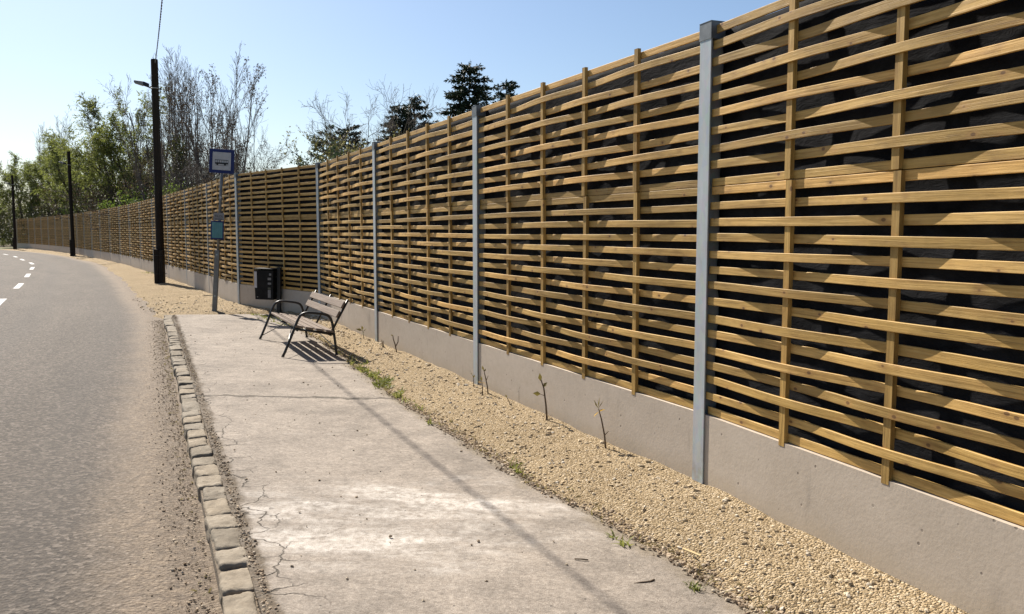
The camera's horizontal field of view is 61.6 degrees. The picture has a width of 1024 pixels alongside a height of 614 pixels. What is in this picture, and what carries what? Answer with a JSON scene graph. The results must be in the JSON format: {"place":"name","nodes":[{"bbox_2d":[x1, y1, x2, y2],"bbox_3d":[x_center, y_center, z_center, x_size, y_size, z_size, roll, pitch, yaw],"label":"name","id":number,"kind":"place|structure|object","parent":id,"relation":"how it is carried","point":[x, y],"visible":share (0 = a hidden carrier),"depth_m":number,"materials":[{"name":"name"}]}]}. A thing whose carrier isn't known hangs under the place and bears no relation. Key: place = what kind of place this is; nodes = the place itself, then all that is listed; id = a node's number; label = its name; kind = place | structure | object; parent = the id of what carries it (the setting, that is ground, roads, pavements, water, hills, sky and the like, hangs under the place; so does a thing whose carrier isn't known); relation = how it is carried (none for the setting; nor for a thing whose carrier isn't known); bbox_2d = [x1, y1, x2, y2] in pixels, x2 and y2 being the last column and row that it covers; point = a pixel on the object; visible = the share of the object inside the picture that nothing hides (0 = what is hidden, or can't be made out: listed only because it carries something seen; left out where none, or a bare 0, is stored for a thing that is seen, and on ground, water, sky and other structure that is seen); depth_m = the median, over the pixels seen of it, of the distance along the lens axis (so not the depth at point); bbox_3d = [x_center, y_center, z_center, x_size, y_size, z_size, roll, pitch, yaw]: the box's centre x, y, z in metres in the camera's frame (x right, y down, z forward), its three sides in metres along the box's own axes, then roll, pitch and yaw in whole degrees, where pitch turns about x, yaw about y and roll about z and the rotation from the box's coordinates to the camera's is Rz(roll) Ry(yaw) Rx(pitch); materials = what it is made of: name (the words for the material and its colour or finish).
{"place":"outdoors","nodes":[
{"label":"outdoors","id":0,"kind":"place"},
{"bbox_2d":[0,233,12,249],"bbox_3d":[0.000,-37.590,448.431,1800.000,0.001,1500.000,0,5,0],"label":"ground","id":1,"kind":"structure","parent":0,"point":[7,247],"depth_m":97.35,"materials":[{"name":"soil"}]},
{"bbox_2d":[0,159,24,243],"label":"bare tree","id":2,"kind":"object","parent":1,"relation":"on","point":[8,185],"visible":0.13,"depth_m":127.45,"materials":[{"name":"plant"}]},
{"bbox_2d":[0,151,50,218],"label":"willow tree","id":3,"kind":"object","parent":1,"relation":"on","point":[7,176],"visible":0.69,"depth_m":96.34,"materials":[{"name":"green plant"}]},
{"bbox_2d":[5,190,60,236],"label":"shrub","id":4,"kind":"object","parent":1,"relation":"on","point":[29,210],"visible":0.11,"depth_m":91.42,"materials":[{"name":"green plant"}]},
{"bbox_2d":[30,124,49,205],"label":"poplar tree","id":5,"kind":"object","parent":1,"relation":"on","point":[39,152],"visible":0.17,"depth_m":116.66,"materials":[{"name":"green plant"}]},
{"bbox_2d":[18,196,66,234],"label":"shrub","id":6,"kind":"object","parent":1,"relation":"on","point":[45,212],"visible":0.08,"depth_m":85.86,"materials":[{"name":"green plant"}]},
{"bbox_2d":[13,128,92,215],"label":"willow tree","id":7,"kind":"object","parent":1,"relation":"on","point":[40,158],"visible":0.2,"depth_m":94.23,"materials":[{"name":"green plant"}]},
{"bbox_2d":[21,146,102,214],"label":"willow tree","id":8,"kind":"object","parent":1,"relation":"on","point":[35,169],"visible":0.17,"depth_m":85.38,"materials":[{"name":"green plant"}]},
{"bbox_2d":[51,112,79,202],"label":"poplar tree","id":9,"kind":"object","parent":1,"relation":"on","point":[65,119],"visible":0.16,"depth_m":110.11,"materials":[{"name":"green plant"}]},
{"bbox_2d":[29,186,115,226],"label":"shrub","id":10,"kind":"object","parent":1,"relation":"on","point":[51,209],"visible":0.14,"depth_m":79.33,"materials":[{"name":"green plant"}]},
{"bbox_2d":[55,200,95,214],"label":"shrub","id":11,"kind":"object","parent":1,"relation":"on","point":[64,213],"visible":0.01,"depth_m":76.11,"materials":[{"name":"green plant"}]},
{"bbox_2d":[43,173,118,221],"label":"shrub","id":12,"kind":"object","parent":1,"relation":"on","point":[86,199],"visible":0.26,"depth_m":70.39,"materials":[{"name":"green plant"}]},
{"bbox_2d":[39,130,127,213],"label":"willow tree","id":13,"kind":"object","parent":1,"relation":"on","point":[53,163],"visible":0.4,"depth_m":76.85,"materials":[{"name":"green plant"}]},
{"bbox_2d":[73,191,99,213],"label":"shrub","id":14,"kind":"object","parent":1,"relation":"on","point":[81,205],"visible":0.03,"depth_m":66.40,"materials":[{"name":"green plant"}]},
{"bbox_2d":[34,157,168,220],"bbox_3d":[-27.853,-7.288,61.766,7.002,7.405,9.367,3,6,31],"label":"shrub","id":15,"kind":"object","parent":1,"relation":"on","point":[103,194],"visible":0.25,"depth_m":59.99,"materials":[{"name":"green plant"}]},
{"bbox_2d":[47,74,172,205],"bbox_3d":[-28.681,-10.380,62.641,9.345,13.405,6.139,-2,5,-23],"label":"willow tree","id":16,"kind":"object","parent":1,"relation":"on","point":[98,117],"visible":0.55,"depth_m":62.33,"materials":[{"name":"green plant"}]},
{"bbox_2d":[81,100,142,206],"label":"bare tree","id":17,"kind":"object","parent":1,"relation":"on","point":[87,121],"visible":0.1,"depth_m":63.25,"materials":[{"name":"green plant"}]},
{"bbox_2d":[97,181,153,209],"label":"shrub","id":18,"kind":"object","parent":1,"relation":"on","point":[121,200],"visible":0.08,"depth_m":54.26,"materials":[{"name":"green plant"}]},
{"bbox_2d":[84,104,172,203],"bbox_3d":[-26.879,-8.888,61.591,5.826,10.578,7.904,-1,5,-16],"label":"willow tree","id":19,"kind":"object","parent":1,"relation":"on","point":[109,146],"visible":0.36,"depth_m":59.27,"materials":[{"name":"green plant"}]},
{"bbox_2d":[0,144,267,245],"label":"wood","id":20,"kind":"object","parent":1,"relation":"on","point":[4,231],"visible":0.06,"depth_m":104.61,"materials":[{"name":"green plant"}]},
{"bbox_2d":[79,163,196,233],"bbox_3d":[-20.239,-5.747,50.088,6.022,6.369,8.056,1,5,6],"label":"shrub","id":21,"kind":"object","parent":1,"relation":"on","point":[128,187],"visible":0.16,"depth_m":49.07,"materials":[{"name":"green plant"}]},
{"bbox_2d":[104,59,186,201],"bbox_3d":[-22.199,-9.124,53.036,4.465,12.552,4.411,2,5,19],"label":"bare tree","id":22,"kind":"object","parent":1,"relation":"on","point":[137,166],"visible":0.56,"depth_m":52.67,"materials":[{"name":"grey plant"}]},
{"bbox_2d":[124,84,175,198],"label":"bare tree","id":23,"kind":"object","parent":1,"relation":"on","point":[142,169],"visible":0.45,"depth_m":57.10,"materials":[{"name":"grey plant"}]},
{"bbox_2d":[119,174,194,205],"bbox_3d":[-17.816,-4.631,45.611,5.859,4.916,5.887,-2,5,-17],"label":"shrub","id":24,"kind":"object","parent":1,"relation":"on","point":[162,191],"visible":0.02,"depth_m":45.92,"materials":[{"name":"green plant"}]},
{"bbox_2d":[147,45,193,193],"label":"bare tree","id":25,"kind":"object","parent":1,"relation":"on","point":[166,90],"visible":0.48,"depth_m":49.21,"materials":[{"name":"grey plant"}]},
{"bbox_2d":[159,74,203,191],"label":"bare tree","id":26,"kind":"object","parent":1,"relation":"on","point":[178,152],"visible":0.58,"depth_m":44.54,"materials":[{"name":"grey plant"}]},
{"bbox_2d":[145,169,242,198],"bbox_3d":[-15.079,-4.590,41.196,7.099,5.612,5.307,3,6,31],"label":"shrub","id":27,"kind":"object","parent":1,"relation":"on","point":[166,190],"visible":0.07,"depth_m":40.21,"materials":[{"name":"green plant"}]},
{"bbox_2d":[151,53,238,190],"bbox_3d":[-17.946,-8.378,48.787,4.200,11.807,4.149,2,5,22],"label":"bare tree","id":28,"kind":"object","parent":1,"relation":"on","point":[181,127],"visible":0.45,"depth_m":48.36,"materials":[{"name":"grey plant"}]},
{"bbox_2d":[179,56,214,186],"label":"bare tree","id":29,"kind":"object","parent":1,"relation":"on","point":[197,116],"visible":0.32,"depth_m":50.66,"materials":[{"name":"grey plant"}]},
{"bbox_2d":[161,44,249,184],"bbox_3d":[-15.705,-7.709,44.664,3.306,11.196,5.478,0,5,2],"label":"bare tree","id":30,"kind":"object","parent":1,"relation":"on","point":[211,110],"visible":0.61,"depth_m":45.40,"materials":[{"name":"grey plant"}]},
{"bbox_2d":[119,139,297,197],"bbox_3d":[-13.865,-5.089,41.516,6.200,6.555,7.624,4,7,40],"label":"shrub","id":31,"kind":"object","parent":1,"relation":"on","point":[194,171],"visible":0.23,"depth_m":41.10,"materials":[{"name":"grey plant"}]},
{"bbox_2d":[162,41,267,183],"bbox_3d":[-15.112,-7.491,43.229,5.388,11.011,3.252,0,5,-2],"label":"bare tree","id":32,"kind":"object","parent":1,"relation":"on","point":[252,87],"visible":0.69,"depth_m":43.30,"materials":[{"name":"grey plant"}]},
{"bbox_2d":[182,112,293,183],"bbox_3d":[-12.264,-5.046,38.658,4.946,6.973,6.083,-2,6,-25],"label":"bare tree","id":33,"kind":"object","parent":1,"relation":"on","point":[239,166],"visible":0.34,"depth_m":38.45,"materials":[{"name":"grey plant"}]},
{"bbox_2d":[212,86,268,178],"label":"bare tree","id":34,"kind":"object","parent":1,"relation":"on","point":[240,133],"visible":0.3,"depth_m":49.46,"materials":[{"name":"grey plant"}]},
{"bbox_2d":[242,134,342,172],"bbox_3d":[-8.611,-4.322,36.657,6.480,5.871,4.378,1,5,10],"label":"shrub","id":35,"kind":"object","parent":1,"relation":"on","point":[334,147],"visible":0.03,"depth_m":35.55,"materials":[{"name":"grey plant"}]},
{"bbox_2d":[252,130,369,171],"bbox_3d":[-8.502,-4.767,39.593,7.004,6.257,6.356,-2,5,-23],"label":"shrub","id":36,"kind":"object","parent":1,"relation":"on","point":[327,136],"visible":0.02,"depth_m":38.33,"materials":[{"name":"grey plant"}]},
{"bbox_2d":[306,116,342,164],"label":"pine tree","id":37,"kind":"object","parent":1,"relation":"on","point":[322,147],"visible":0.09,"depth_m":43.37,"materials":[{"name":"green plant"}]},
{"bbox_2d":[329,119,369,155],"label":"spruce tree","id":38,"kind":"object","parent":1,"relation":"on","point":[353,135],"visible":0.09,"depth_m":47.15,"materials":[{"name":"green plant"}]},
{"bbox_2d":[279,124,421,164],"bbox_3d":[-6.160,-5.163,40.031,7.812,6.979,7.089,5,7,42],"label":"shrub","id":39,"kind":"object","parent":1,"relation":"on","point":[314,139],"visible":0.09,"depth_m":40.12,"materials":[{"name":"green plant"}]},
{"bbox_2d":[300,79,443,158],"bbox_3d":[-6.781,-6.628,43.414,7.684,9.293,7.152,-1,5,-13],"label":"bare tree","id":40,"kind":"object","parent":1,"relation":"on","point":[385,122],"visible":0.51,"depth_m":41.88,"materials":[{"name":"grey plant"}]},
{"bbox_2d":[376,102,418,141],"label":"spruce tree","id":41,"kind":"object","parent":1,"relation":"on","point":[400,117],"visible":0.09,"depth_m":49.07,"materials":[{"name":"green plant"}]},
{"bbox_2d":[382,91,438,137],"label":"spruce tree","id":42,"kind":"object","parent":1,"relation":"on","point":[417,103],"visible":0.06,"depth_m":50.92,"materials":[{"name":"green plant"}]},
{"bbox_2d":[433,59,497,128],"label":"spruce tree","id":43,"kind":"object","parent":1,"relation":"on","point":[478,92],"visible":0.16,"depth_m":58.55,"materials":[{"name":"green plant"}]},
{"bbox_2d":[491,80,519,103],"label":"spruce tree","id":44,"kind":"object","parent":1,"relation":"on","point":[510,86],"visible":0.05,"depth_m":66.53,"materials":[{"name":"green plant"}]},
{"bbox_2d":[0,250,222,613],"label":"road","id":45,"kind":"structure","parent":0,"point":[79,426],"depth_m":6.64,"materials":[{"name":"grey asphalt"}]},
{"bbox_2d":[0,254,34,304],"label":"road markings","id":46,"kind":"object","parent":45,"relation":"on","point":[19,285],"visible":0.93,"depth_m":27.76,"materials":[{"name":"paint"}]},
{"bbox_2d":[163,315,260,613],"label":"kerb","id":47,"kind":"structure","parent":45,"relation":"on","point":[234,580],"depth_m":5.19,"materials":[{"name":"stone"}]},
{"bbox_2d":[122,315,705,613],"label":"gutter grit","id":48,"kind":"object","parent":45,"relation":"on","point":[229,489],"visible":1,"depth_m":5.88,"materials":[{"name":"gravel"}]},
{"bbox_2d":[168,169,213,192],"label":"shrub","id":49,"kind":"object","parent":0,"point":[207,180],"visible":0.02,"depth_m":35.07,"materials":[{"name":"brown plant"}]},
{"bbox_2d":[321,143,366,157],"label":"shrub","id":50,"kind":"object","parent":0,"point":[348,149],"depth_m":36.20,"materials":[{"name":"green plant"}]},
{"bbox_2d":[0,0,786,222],"label":"sky","id":51,"kind":"structure","parent":0,"point":[51,51],"materials":[{"name":"blue"}]},
{"bbox_2d":[406,113,439,128],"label":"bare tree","id":52,"kind":"object","parent":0,"point":[421,122],"visible":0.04,"depth_m":47.85,"materials":[{"name":"grey plant"}]},
{"bbox_2d":[172,314,756,613],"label":"pavement","id":53,"kind":"structure","parent":0,"point":[442,520],"depth_m":5.15,"materials":[{"name":"concrete"}]},
{"bbox_2d":[259,290,348,356],"bbox_3d":[-3.091,0.196,12.583,0.911,0.763,2.180,-1,5,-24],"label":"park bench","id":54,"kind":"object","parent":53,"relation":"on","point":[301,321],"visible":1,"depth_m":12.17,"materials":[{"name":"black paint"}]},
{"bbox_2d":[157,323,795,613],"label":"dry grass","id":55,"kind":"structure","parent":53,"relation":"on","point":[697,572],"depth_m":5.86,"materials":[{"name":"plant"}]},
{"bbox_2d":[635,579,654,582],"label":"twig","id":56,"kind":"object","parent":53,"relation":"on","point":[645,581],"visible":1,"depth_m":4.16,"materials":[{"name":"brown wood"}]},
{"bbox_2d":[1,248,968,613],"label":"gravel verge","id":57,"kind":"structure","parent":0,"point":[151,292],"depth_m":5.54,"materials":[{"name":"beige gravel"}]},
{"bbox_2d":[5,175,16,248],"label":"utility pole","id":58,"kind":"object","parent":57,"relation":"on","point":[14,218],"visible":0.9,"depth_m":83.24,"materials":[{"name":"brown wood"}]},
{"bbox_2d":[59,151,75,255],"bbox_3d":[-30.964,-7.147,59.870,0.820,7.300,0.425,0,5,0],"label":"utility pole","id":59,"kind":"object","parent":57,"relation":"on","point":[72,240],"visible":0.95,"depth_m":59.83,"materials":[{"name":"brown wood"}]},
{"bbox_2d":[134,59,166,282],"bbox_3d":[-11.689,-4.316,27.799,0.833,7.270,0.416,0,5,0],"label":"utility pole","id":60,"kind":"object","parent":57,"relation":"on","point":[159,255],"visible":0.93,"depth_m":27.76,"materials":[{"name":"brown wood"}]},
{"bbox_2d":[155,0,162,63],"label":"overhead cable","id":61,"kind":"object","parent":60,"relation":"attached to","point":[159,29],"visible":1,"depth_m":20.32,"materials":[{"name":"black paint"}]},
{"bbox_2d":[209,148,234,310],"bbox_3d":[-6.157,-1.590,18.024,0.509,3.424,0.117,4,5,-6],"label":"bus stop sign","id":62,"kind":"object","parent":57,"relation":"on","point":[221,161],"visible":1,"depth_m":17.95,"materials":[{"name":"metal"}]},
{"bbox_2d":[276,267,281,312],"bbox_3d":[-4.817,-0.329,17.758,0.086,0.987,0.086,2,5,6],"label":"bin post","id":63,"kind":"object","parent":57,"relation":"on","point":[279,281],"visible":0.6,"depth_m":17.72,"materials":[{"name":"black metal"}]},
{"bbox_2d":[253,268,276,299],"bbox_3d":[-5.078,-0.483,17.767,0.430,0.641,0.345,2,5,6],"label":"waste bin","id":64,"kind":"object","parent":63,"relation":"attached to","point":[265,283],"visible":0.84,"depth_m":17.62,"materials":[{"name":"metal"}]},
{"bbox_2d":[142,271,705,592],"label":"verge grass","id":65,"kind":"structure","parent":57,"relation":"on","point":[384,381],"depth_m":9.43,"materials":[{"name":"green plant"}]},
{"bbox_2d":[482,366,488,393],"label":"seedling","id":66,"kind":"object","parent":57,"relation":"on","point":[484,370],"visible":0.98,"depth_m":8.73,"materials":[{"name":"brown plant"}]},
{"bbox_2d":[16,0,1023,613],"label":"noise barrier fence","id":67,"kind":"object","parent":57,"relation":"on","point":[768,260],"visible":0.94,"depth_m":5.18,"materials":[{"name":"wood"}]},
{"bbox_2d":[279,319,790,613],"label":"edge rubble","id":68,"kind":"object","parent":57,"relation":"on","point":[730,594],"visible":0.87,"depth_m":5.12,"materials":[{"name":"beige gravel"}]},
{"bbox_2d":[533,373,552,419],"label":"seedling","id":69,"kind":"object","parent":57,"relation":"on","point":[537,393],"visible":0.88,"depth_m":7.51,"materials":[{"name":"brown plant"}]},
{"bbox_2d":[594,397,608,447],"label":"seedling","id":70,"kind":"object","parent":57,"relation":"on","point":[598,406],"visible":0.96,"depth_m":6.60,"materials":[{"name":"brown plant"}]},
{"bbox_2d":[682,548,701,555],"bbox_3d":[0.928,1.265,4.431,0.016,0.006,0.115,-8,12,-41],"label":"wood splinter","id":71,"kind":"object","parent":57,"relation":"on","point":[692,552],"visible":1,"depth_m":4.43,"materials":[{"name":"beige wood"}]}
]}

